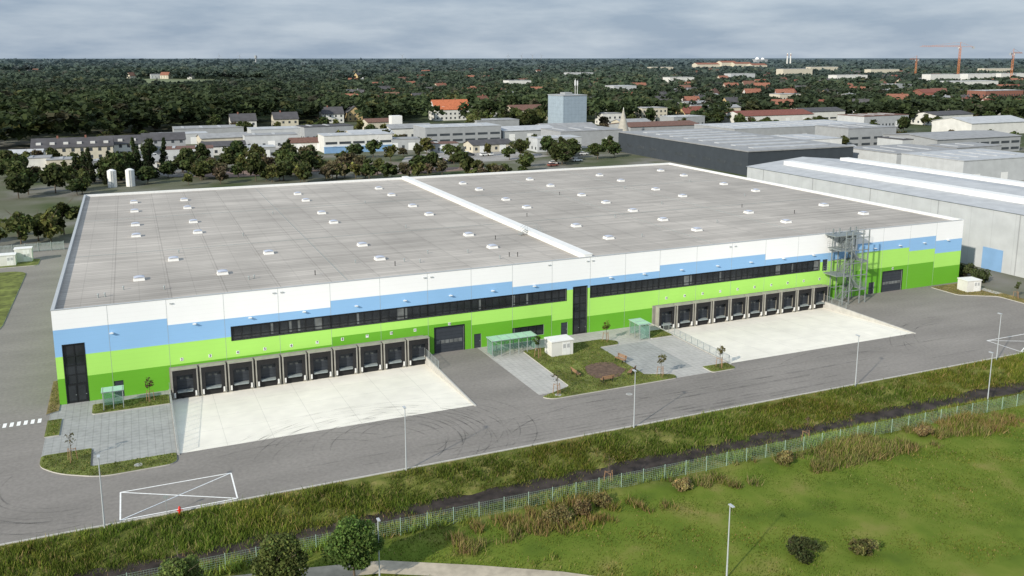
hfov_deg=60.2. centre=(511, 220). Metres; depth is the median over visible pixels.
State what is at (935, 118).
tree
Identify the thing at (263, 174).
tree
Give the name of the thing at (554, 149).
tree
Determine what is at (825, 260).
door
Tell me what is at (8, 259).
transformer hut
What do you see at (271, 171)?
tree
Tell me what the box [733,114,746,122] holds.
tree
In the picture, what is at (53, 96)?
woodland
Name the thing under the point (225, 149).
tree
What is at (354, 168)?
tree
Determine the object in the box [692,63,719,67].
apartment block
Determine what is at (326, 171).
tree
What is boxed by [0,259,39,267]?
lawn
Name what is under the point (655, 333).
lawn grass
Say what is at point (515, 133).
industrial hall
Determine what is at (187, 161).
tree
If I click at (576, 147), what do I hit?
tree
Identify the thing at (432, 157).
tree
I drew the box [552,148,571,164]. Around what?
tree
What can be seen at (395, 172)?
tree
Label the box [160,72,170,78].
house
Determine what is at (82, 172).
tree
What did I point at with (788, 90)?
house
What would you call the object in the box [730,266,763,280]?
ribbon window
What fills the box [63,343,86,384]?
stairwell window
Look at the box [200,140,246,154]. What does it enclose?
workshop
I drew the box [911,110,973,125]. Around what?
workshop
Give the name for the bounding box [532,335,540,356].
young tree
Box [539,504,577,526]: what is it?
bush
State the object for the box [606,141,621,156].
tree
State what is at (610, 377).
bench
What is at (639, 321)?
shelter
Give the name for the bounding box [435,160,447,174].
tree
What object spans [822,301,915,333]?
retaining wall
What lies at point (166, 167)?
tree
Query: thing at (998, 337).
street lamp
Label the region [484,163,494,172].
tree
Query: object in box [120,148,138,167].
tree
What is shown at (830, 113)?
industrial hall
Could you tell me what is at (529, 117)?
tree
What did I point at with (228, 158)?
tree
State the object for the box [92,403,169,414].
kerb
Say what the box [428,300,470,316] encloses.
ribbon window
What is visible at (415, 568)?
path
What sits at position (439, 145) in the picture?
workshop
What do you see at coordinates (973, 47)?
tower crane
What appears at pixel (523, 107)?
apartment block
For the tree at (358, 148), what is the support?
on the ground at (40, 198)
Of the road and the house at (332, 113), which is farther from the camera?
the house at (332, 113)
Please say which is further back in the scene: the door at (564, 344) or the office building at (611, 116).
the office building at (611, 116)
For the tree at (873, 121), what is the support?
on the ground at (40, 198)
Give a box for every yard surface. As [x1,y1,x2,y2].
[160,169,194,176]
[193,169,319,176]
[312,162,407,169]
[354,167,483,174]
[402,151,547,161]
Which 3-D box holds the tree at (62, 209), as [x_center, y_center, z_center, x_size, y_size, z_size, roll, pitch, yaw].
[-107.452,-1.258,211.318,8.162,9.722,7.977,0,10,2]
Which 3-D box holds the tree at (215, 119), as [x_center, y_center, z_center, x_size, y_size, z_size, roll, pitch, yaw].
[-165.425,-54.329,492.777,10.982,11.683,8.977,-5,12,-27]
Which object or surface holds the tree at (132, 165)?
on the ground at (40, 198)
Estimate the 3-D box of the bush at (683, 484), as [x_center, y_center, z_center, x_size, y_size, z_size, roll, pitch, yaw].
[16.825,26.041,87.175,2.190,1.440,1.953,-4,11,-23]
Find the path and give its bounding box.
[235,560,590,575]
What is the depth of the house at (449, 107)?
597.12 m
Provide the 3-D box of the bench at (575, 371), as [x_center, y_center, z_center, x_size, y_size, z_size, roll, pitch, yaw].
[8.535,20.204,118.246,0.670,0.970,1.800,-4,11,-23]
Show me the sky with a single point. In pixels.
(30, 29)
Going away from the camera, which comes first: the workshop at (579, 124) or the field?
the workshop at (579, 124)
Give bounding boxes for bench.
[571,367,580,376]
[600,375,613,381]
[615,353,626,362]
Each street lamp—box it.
[97,454,105,527]
[376,518,380,575]
[402,406,406,469]
[632,369,636,427]
[726,503,734,575]
[855,334,859,383]
[987,351,992,398]
[996,313,1001,359]
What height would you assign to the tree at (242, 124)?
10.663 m
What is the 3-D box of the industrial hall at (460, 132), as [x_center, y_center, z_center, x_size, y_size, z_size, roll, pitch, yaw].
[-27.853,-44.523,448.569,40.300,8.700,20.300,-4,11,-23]
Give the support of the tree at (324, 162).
on the ground at (40, 198)
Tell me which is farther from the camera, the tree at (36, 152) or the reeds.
the tree at (36, 152)
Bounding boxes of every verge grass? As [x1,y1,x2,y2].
[0,350,1023,575]
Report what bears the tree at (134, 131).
on the ground at (40, 198)
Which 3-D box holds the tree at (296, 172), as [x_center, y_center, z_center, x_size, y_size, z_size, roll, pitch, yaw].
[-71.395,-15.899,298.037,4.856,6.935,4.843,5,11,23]
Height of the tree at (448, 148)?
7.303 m
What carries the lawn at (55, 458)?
on the kerb at (111, 474)
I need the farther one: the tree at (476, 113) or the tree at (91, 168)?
the tree at (476, 113)
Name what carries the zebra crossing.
on the road
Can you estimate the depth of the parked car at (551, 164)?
344.42 m
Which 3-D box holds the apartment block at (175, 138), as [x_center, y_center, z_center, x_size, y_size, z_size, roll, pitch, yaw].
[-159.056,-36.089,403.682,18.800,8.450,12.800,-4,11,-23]
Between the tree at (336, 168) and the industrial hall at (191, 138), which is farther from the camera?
the industrial hall at (191, 138)
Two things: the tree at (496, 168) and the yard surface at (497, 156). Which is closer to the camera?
the tree at (496, 168)
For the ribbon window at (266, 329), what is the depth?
116.69 m
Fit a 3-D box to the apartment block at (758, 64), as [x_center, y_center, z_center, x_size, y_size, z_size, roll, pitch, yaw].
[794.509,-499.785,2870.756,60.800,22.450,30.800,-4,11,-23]
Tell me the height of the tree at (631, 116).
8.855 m
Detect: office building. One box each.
[27,155,51,170]
[46,156,78,165]
[317,131,392,152]
[595,112,621,124]
[879,84,911,87]
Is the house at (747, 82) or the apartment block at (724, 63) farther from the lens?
the apartment block at (724, 63)
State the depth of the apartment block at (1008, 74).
1386.35 m
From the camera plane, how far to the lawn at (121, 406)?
108.40 m
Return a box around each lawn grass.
[46,419,59,435]
[48,381,58,413]
[645,329,669,337]
[708,363,732,370]
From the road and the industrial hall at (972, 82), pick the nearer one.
the road
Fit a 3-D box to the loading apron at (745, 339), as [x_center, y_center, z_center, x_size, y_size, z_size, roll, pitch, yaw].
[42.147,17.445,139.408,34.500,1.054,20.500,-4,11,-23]
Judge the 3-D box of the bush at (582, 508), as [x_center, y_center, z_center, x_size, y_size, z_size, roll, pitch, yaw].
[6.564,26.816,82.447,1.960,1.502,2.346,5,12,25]
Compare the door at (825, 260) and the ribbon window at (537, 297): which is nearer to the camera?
the ribbon window at (537, 297)
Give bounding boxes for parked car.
[547,162,558,166]
[571,158,581,161]
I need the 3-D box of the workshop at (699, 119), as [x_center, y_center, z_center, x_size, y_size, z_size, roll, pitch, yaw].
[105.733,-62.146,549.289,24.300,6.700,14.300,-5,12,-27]
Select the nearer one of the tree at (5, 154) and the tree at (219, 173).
the tree at (219, 173)
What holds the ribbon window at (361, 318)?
in the warehouse
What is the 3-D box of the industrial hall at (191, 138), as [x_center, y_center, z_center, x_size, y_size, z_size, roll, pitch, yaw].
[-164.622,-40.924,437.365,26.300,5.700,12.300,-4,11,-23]
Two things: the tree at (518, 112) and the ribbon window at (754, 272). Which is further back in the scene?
the tree at (518, 112)
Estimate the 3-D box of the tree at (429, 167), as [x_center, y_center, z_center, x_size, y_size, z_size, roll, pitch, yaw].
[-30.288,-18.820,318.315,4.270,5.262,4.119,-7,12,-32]
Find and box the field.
[144,79,223,83]
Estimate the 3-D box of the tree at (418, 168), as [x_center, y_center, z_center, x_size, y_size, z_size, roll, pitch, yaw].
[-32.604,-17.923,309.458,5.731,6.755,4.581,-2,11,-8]
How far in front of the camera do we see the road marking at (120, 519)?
86.11 m
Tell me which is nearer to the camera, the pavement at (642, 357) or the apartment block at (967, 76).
the pavement at (642, 357)
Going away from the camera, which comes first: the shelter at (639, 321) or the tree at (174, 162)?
the shelter at (639, 321)
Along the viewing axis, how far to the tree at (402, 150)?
378.08 m
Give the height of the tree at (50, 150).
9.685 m
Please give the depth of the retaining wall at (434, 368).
118.46 m
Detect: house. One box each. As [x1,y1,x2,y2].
[126,72,136,78]
[150,74,159,78]
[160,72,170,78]
[228,112,256,126]
[270,110,298,125]
[318,105,343,122]
[344,106,362,121]
[429,98,468,120]
[676,106,701,114]
[677,99,708,105]
[681,95,699,100]
[722,82,738,86]
[723,96,740,102]
[742,80,754,84]
[742,88,761,94]
[753,82,769,88]
[770,98,793,108]
[774,88,794,92]
[852,98,869,113]
[886,93,908,98]
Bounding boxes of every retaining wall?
[169,389,179,454]
[424,355,475,405]
[651,323,730,363]
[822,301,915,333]
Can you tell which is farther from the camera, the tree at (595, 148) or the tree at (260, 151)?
the tree at (595, 148)
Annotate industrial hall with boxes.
[158,131,207,143]
[172,125,243,132]
[247,126,300,137]
[413,122,500,142]
[501,125,553,140]
[541,126,622,145]
[609,120,698,130]
[618,128,854,175]
[694,119,869,134]
[722,109,813,122]
[747,157,1023,277]
[771,134,841,143]
[794,107,845,119]
[815,123,896,145]
[853,144,961,163]
[882,130,1021,150]
[901,148,1023,180]
[931,115,1023,132]
[940,80,997,84]
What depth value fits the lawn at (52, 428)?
101.39 m
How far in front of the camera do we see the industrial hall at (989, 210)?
197.25 m
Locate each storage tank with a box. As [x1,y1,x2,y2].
[107,169,116,187]
[125,168,134,186]
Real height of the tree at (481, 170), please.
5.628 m
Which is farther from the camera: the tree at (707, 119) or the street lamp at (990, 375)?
the tree at (707, 119)
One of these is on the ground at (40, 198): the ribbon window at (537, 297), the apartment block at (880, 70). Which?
the apartment block at (880, 70)
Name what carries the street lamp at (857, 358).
on the ground at (40, 198)
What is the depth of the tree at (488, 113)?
547.86 m
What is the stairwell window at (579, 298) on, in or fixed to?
in the warehouse
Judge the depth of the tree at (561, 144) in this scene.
372.24 m
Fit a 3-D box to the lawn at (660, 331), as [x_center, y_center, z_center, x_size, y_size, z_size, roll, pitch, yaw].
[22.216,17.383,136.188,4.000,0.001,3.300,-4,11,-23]
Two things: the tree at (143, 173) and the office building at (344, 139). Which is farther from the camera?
the office building at (344, 139)
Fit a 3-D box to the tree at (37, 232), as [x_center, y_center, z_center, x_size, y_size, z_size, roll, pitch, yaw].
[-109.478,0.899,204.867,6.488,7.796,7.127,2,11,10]
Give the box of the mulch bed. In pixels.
[585,362,626,377]
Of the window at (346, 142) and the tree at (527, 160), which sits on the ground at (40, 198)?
the tree at (527, 160)
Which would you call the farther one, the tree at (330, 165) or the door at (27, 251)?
the tree at (330, 165)
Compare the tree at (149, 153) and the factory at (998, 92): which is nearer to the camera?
the tree at (149, 153)
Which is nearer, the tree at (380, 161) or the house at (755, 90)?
the tree at (380, 161)
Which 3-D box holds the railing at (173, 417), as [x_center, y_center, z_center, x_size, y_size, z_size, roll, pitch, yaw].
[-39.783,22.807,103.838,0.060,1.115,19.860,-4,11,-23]
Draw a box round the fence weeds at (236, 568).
[131,392,1023,575]
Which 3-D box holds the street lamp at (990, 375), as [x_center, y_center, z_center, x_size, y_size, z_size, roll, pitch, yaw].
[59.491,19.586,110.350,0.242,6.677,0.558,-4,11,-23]
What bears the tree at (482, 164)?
on the ground at (40, 198)
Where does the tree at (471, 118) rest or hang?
on the ground at (40, 198)
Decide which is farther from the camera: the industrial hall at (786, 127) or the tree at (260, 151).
the industrial hall at (786, 127)
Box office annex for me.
[324,144,392,153]
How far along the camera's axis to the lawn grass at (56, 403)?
109.29 m
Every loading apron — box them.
[172,364,472,452]
[670,308,910,362]
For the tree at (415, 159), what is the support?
on the ground at (40, 198)
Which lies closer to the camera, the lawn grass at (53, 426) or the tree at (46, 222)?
the lawn grass at (53, 426)
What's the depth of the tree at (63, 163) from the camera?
303.30 m
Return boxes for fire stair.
[823,225,870,305]
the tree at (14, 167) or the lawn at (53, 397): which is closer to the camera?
the lawn at (53, 397)
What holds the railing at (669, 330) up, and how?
on the retaining wall at (693, 344)
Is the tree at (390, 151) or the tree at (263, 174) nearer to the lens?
the tree at (263, 174)
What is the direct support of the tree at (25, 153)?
on the ground at (40, 198)
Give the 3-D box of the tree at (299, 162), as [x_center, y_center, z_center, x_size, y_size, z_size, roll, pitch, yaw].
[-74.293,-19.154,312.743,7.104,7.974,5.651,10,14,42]
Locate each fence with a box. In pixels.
[0,241,63,252]
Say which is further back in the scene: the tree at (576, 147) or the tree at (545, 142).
the tree at (545, 142)
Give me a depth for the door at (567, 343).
126.35 m
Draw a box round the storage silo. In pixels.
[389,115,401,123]
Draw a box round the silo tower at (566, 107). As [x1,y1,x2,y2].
[548,80,586,122]
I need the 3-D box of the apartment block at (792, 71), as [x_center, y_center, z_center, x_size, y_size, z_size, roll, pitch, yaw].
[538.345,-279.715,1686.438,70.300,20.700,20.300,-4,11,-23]
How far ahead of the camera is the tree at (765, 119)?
504.12 m
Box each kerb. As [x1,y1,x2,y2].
[0,352,1022,545]
[40,452,176,476]
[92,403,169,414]
[524,344,676,398]
[931,287,1023,303]
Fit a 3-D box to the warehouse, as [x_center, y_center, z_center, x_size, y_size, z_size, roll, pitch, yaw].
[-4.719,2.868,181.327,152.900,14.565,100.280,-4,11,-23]
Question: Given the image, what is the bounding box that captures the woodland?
[0,57,1023,140]
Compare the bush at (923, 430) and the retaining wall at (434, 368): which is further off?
the retaining wall at (434, 368)
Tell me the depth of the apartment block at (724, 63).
2892.26 m
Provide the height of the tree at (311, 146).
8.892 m
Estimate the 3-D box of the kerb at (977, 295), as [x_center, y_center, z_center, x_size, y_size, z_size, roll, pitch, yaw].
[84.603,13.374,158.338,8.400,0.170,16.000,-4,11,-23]
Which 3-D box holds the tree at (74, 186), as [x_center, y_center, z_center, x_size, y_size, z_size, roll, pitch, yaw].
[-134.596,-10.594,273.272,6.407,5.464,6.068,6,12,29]
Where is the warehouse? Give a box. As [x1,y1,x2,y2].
[50,163,963,404]
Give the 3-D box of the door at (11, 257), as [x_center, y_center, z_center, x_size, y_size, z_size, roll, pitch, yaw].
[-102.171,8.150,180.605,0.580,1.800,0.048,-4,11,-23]
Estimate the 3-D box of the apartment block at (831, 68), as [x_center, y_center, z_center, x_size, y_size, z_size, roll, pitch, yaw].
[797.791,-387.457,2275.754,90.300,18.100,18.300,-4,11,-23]
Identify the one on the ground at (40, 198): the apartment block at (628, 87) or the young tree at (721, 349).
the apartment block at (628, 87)
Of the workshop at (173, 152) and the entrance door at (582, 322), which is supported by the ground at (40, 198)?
the workshop at (173, 152)
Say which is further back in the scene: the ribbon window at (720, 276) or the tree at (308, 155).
the tree at (308, 155)
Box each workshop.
[11,149,45,154]
[92,158,99,173]
[140,155,159,168]
[165,145,213,160]
[195,132,246,144]
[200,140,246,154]
[242,132,297,147]
[245,144,275,158]
[288,137,318,150]
[296,123,353,136]
[344,128,393,135]
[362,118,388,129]
[386,123,429,136]
[391,136,420,149]
[425,141,457,152]
[462,138,513,152]
[474,118,518,125]
[527,135,581,151]
[536,122,596,127]
[610,118,649,122]
[660,115,704,123]
[708,104,740,110]
[837,113,908,125]
[877,136,913,144]
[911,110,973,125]
[927,142,1001,150]
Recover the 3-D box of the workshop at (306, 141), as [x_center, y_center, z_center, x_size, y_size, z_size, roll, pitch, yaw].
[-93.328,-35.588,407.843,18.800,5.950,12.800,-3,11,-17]
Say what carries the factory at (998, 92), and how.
on the ground at (40, 198)
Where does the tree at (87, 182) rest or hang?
on the ground at (40, 198)
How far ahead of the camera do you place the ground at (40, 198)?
84.62 m
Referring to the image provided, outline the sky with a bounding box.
[0,0,1023,58]
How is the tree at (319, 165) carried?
on the ground at (40, 198)
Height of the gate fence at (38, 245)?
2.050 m
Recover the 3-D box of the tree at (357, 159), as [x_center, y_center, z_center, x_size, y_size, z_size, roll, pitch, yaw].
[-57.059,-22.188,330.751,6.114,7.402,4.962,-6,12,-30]
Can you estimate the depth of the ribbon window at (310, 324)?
119.22 m
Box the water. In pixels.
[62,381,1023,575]
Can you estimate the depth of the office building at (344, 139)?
397.17 m
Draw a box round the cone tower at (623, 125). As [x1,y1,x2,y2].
[618,107,628,130]
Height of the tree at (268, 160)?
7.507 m
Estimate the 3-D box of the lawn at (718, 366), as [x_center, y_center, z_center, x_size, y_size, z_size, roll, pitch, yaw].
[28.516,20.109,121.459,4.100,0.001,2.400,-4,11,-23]
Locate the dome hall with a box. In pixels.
[752,57,767,62]
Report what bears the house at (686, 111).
on the ground at (40, 198)
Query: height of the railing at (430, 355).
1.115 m
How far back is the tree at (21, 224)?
196.85 m
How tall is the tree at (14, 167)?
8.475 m
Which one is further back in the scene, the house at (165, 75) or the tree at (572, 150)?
the house at (165, 75)
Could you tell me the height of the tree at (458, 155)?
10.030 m
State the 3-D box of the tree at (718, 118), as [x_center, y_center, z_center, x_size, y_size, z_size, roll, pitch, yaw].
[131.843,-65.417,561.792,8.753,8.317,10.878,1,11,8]
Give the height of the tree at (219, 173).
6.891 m
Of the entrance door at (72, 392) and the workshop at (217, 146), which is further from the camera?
the workshop at (217, 146)
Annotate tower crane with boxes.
[910,57,919,73]
[927,42,974,73]
[1009,49,1020,76]
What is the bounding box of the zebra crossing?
[2,418,41,427]
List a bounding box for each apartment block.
[30,135,113,158]
[98,135,141,154]
[141,132,185,151]
[503,80,530,83]
[507,104,547,119]
[564,72,592,76]
[605,85,635,89]
[634,106,667,120]
[663,77,693,81]
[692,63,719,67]
[716,61,734,66]
[724,73,754,77]
[731,62,749,66]
[746,63,766,67]
[769,93,800,98]
[776,69,812,74]
[806,67,837,70]
[828,74,867,78]
[864,69,898,72]
[922,74,959,79]
[960,73,995,79]
[977,68,1010,71]
[995,73,1023,76]
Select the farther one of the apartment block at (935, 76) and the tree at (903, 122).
the apartment block at (935, 76)
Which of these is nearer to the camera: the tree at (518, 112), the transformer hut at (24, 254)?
the transformer hut at (24, 254)
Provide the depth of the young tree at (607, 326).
132.32 m
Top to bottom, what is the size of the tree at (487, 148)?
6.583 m
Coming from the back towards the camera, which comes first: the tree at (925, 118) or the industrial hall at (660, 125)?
the tree at (925, 118)
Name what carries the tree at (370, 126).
on the ground at (40, 198)
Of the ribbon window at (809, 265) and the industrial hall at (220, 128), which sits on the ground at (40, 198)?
the industrial hall at (220, 128)
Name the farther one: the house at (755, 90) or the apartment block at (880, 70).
the apartment block at (880, 70)
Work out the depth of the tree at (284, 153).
316.92 m
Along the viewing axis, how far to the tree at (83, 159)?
301.05 m
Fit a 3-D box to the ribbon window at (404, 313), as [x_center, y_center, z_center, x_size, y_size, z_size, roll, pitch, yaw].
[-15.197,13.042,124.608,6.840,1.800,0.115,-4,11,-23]
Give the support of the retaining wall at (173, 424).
on the road
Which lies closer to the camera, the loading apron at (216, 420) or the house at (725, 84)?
the loading apron at (216, 420)
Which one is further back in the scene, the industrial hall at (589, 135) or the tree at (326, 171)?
the industrial hall at (589, 135)
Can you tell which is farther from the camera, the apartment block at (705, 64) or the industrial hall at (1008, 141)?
the apartment block at (705, 64)
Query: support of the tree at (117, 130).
on the ground at (40, 198)
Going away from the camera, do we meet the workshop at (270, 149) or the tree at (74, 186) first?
the tree at (74, 186)
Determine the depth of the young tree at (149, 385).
109.07 m
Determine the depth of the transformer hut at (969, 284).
160.56 m
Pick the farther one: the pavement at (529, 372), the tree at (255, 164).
the tree at (255, 164)
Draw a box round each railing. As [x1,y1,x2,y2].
[169,384,178,453]
[426,349,438,368]
[663,323,729,360]
[825,296,846,307]
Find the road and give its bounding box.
[0,244,1023,543]
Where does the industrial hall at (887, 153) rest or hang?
on the ground at (40, 198)
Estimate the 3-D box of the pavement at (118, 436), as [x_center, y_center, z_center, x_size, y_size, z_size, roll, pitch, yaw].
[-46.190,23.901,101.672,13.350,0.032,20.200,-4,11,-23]
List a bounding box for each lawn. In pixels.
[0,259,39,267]
[0,272,25,326]
[40,448,176,475]
[44,419,61,436]
[46,381,59,414]
[92,394,169,413]
[523,339,675,397]
[640,329,671,337]
[703,363,734,371]
[933,283,1023,302]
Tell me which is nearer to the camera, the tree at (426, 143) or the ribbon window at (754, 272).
the ribbon window at (754, 272)
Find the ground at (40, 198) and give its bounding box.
[0,58,1023,575]
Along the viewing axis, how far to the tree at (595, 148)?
368.63 m
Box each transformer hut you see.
[0,252,16,265]
[13,246,32,261]
[544,334,573,356]
[957,277,981,291]
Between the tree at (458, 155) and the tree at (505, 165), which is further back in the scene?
the tree at (458, 155)
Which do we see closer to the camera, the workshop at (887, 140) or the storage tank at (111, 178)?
the storage tank at (111, 178)
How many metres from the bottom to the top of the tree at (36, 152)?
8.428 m
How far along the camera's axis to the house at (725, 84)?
1017.68 m
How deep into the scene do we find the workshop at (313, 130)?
453.79 m
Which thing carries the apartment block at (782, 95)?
on the ground at (40, 198)
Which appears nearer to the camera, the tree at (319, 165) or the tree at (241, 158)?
the tree at (241, 158)
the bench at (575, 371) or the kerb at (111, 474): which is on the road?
the kerb at (111, 474)
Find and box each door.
[10,256,13,264]
[23,250,26,260]
[26,250,29,260]
[67,384,77,403]
[77,383,88,401]
[114,380,124,396]
[474,333,480,347]
[561,322,566,334]
[562,342,565,354]
[566,342,569,353]
[573,319,578,333]
[579,318,585,333]
[822,259,826,270]
[868,282,873,293]
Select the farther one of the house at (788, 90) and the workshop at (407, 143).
the house at (788, 90)
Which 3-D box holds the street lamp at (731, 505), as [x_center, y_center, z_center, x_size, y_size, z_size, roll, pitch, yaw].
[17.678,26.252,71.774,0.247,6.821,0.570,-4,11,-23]
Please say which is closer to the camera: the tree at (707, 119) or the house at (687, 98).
the tree at (707, 119)
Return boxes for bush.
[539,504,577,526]
[571,497,591,516]
[592,490,612,508]
[672,477,693,491]
[775,450,793,462]
[785,535,821,564]
[848,537,880,555]
[913,425,933,435]
[959,263,977,276]
[970,268,991,282]
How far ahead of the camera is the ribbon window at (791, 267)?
150.41 m
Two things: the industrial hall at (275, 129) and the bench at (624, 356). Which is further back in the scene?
the industrial hall at (275, 129)
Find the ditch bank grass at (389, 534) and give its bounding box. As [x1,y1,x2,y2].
[145,390,1023,575]
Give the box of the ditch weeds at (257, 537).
[114,379,1023,575]
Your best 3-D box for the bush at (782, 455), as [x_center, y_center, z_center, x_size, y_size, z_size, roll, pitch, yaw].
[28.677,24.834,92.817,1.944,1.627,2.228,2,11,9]
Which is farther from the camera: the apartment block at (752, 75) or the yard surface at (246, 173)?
the apartment block at (752, 75)
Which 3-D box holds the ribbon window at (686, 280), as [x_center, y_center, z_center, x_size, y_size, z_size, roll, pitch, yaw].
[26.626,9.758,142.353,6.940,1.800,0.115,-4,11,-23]
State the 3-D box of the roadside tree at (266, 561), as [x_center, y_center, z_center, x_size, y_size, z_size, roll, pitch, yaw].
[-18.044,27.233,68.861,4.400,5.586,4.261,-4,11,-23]
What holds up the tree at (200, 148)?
on the ground at (40, 198)
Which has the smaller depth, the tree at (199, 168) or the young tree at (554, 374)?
the young tree at (554, 374)
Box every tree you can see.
[0,150,13,164]
[0,163,6,175]
[0,211,35,243]
[0,230,7,239]
[2,153,28,166]
[2,172,31,198]
[4,160,32,176]
[20,146,30,156]
[22,167,40,194]
[30,149,43,154]
[30,166,40,172]
[31,207,43,240]
[37,210,63,242]
[39,162,69,192]
[45,196,80,234]
[46,146,62,156]
[60,160,72,170]
[62,167,76,180]
[64,179,87,194]
[64,432,77,462]
[67,176,91,194]
[69,166,89,178]
[71,153,79,170]
[80,153,93,180]
[85,147,96,181]
[94,157,106,176]
[97,131,110,136]
[100,153,130,174]
[102,167,108,184]
[106,163,124,178]
[108,122,124,134]
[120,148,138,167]
[123,151,126,178]
[128,137,135,157]
[128,162,138,174]
[131,126,137,133]
[133,145,142,178]
[136,166,156,183]
[139,137,157,152]
[140,148,148,166]
[145,141,159,177]
[145,377,154,401]
[158,137,170,165]
[158,161,177,177]
[158,548,206,575]
[170,158,182,171]
[176,147,195,173]
[182,155,202,176]
[182,173,192,184]
[190,159,211,180]
[193,143,210,157]
[205,113,225,124]
[206,157,221,172]
[211,161,228,170]
[212,164,228,183]
[218,152,235,164]
[219,146,229,167]
[227,140,246,162]
[230,162,243,177]
[234,152,247,174]
[235,121,246,130]
[243,142,266,157]
[244,119,253,130]
[244,152,266,180]
[250,532,308,575]
[258,169,267,180]
[261,155,275,165]
[265,163,278,181]
[272,143,299,156]
[275,148,300,162]
[275,161,294,180]
[284,157,296,176]
[292,159,310,165]
[292,165,306,182]
[297,142,314,152]
[298,150,319,168]
[298,162,311,179]
[307,144,317,155]
[314,116,329,123]
[314,160,322,171]
[315,155,326,165]
[318,166,332,180]
[320,515,384,575]
[323,163,337,178]
[325,158,346,178]
[332,118,339,123]
[332,163,341,178]
[338,151,354,164]
[344,163,350,177]
[345,143,363,154]
[348,162,361,178]
[352,155,365,163]
[353,118,364,129]
[360,158,377,178]
[364,124,378,128]
[365,138,382,157]
[373,158,384,172]
[378,162,397,177]
[379,123,386,128]
[382,144,398,160]
[388,163,398,176]
[398,147,407,153]
[398,161,411,175]
[408,155,430,166]
[411,162,425,175]
[413,142,423,154]
[419,137,435,153]
[423,162,433,175]
[425,151,442,170]
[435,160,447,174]
[441,144,454,155]
[449,145,468,168]
[459,152,480,173]
[464,115,480,122]
[466,110,486,119]
[468,167,478,173]
[475,159,484,167]
[477,167,487,172]
[483,108,494,117]
[483,143,490,155]
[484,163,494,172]
[491,165,506,171]
[496,108,513,117]
[500,163,512,171]
[501,146,515,159]
[506,107,517,115]
[508,139,528,153]
[513,109,522,118]
[515,153,533,167]
[517,165,527,170]
[518,151,534,158]
[519,109,539,124]
[532,105,546,122]
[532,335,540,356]
[538,114,544,123]
[540,135,554,154]
[548,140,562,160]
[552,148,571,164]
[552,371,559,390]
[554,136,567,145]
[557,142,566,147]
[562,143,581,158]
[562,146,575,156]
[566,138,580,145]
[586,141,606,158]
[599,116,607,123]
[601,135,613,151]
[602,320,610,340]
[604,453,614,481]
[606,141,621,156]
[627,113,636,118]
[645,107,656,120]
[656,354,666,375]
[702,113,710,123]
[712,112,724,122]
[716,344,725,368]
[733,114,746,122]
[759,116,771,121]
[801,417,812,440]
[813,115,828,119]
[840,135,849,144]
[870,119,878,124]
[896,116,910,130]
[920,114,929,125]
[929,116,942,121]
[982,111,996,115]
[1000,107,1018,116]
[1013,281,1020,298]
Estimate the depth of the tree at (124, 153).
302.26 m
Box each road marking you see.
[119,473,237,520]
[987,334,1023,351]
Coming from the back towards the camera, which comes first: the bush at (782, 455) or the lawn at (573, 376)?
the lawn at (573, 376)
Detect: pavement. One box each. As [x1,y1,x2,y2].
[41,390,176,465]
[478,324,735,394]
[602,341,692,373]
[981,288,1000,293]
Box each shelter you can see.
[101,385,123,409]
[486,331,536,357]
[628,318,650,339]
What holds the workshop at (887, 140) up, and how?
on the ground at (40, 198)
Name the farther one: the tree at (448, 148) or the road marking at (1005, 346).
the tree at (448, 148)
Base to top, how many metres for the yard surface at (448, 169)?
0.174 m
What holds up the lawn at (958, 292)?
on the kerb at (977, 295)
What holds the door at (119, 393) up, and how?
in the warehouse
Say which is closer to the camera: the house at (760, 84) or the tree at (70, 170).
the tree at (70, 170)
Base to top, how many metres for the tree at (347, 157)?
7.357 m
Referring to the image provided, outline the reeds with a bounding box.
[443,404,1023,557]
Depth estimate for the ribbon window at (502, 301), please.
129.79 m
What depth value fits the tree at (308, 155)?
319.54 m
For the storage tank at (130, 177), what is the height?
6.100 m
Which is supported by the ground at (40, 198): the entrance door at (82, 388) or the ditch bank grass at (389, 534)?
the ditch bank grass at (389, 534)
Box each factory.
[913,89,946,94]
[967,89,1023,98]
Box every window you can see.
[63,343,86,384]
[231,322,278,339]
[279,316,330,333]
[331,310,379,327]
[339,141,350,143]
[380,305,427,321]
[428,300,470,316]
[471,295,511,311]
[512,324,543,334]
[513,291,550,305]
[551,289,565,301]
[573,286,586,318]
[591,282,624,296]
[624,278,658,292]
[659,274,695,288]
[695,270,730,284]
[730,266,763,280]
[764,263,796,275]
[796,260,818,272]
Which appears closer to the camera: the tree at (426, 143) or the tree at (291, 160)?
the tree at (291, 160)
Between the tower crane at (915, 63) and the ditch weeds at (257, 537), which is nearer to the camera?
the ditch weeds at (257, 537)
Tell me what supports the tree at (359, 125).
on the ground at (40, 198)

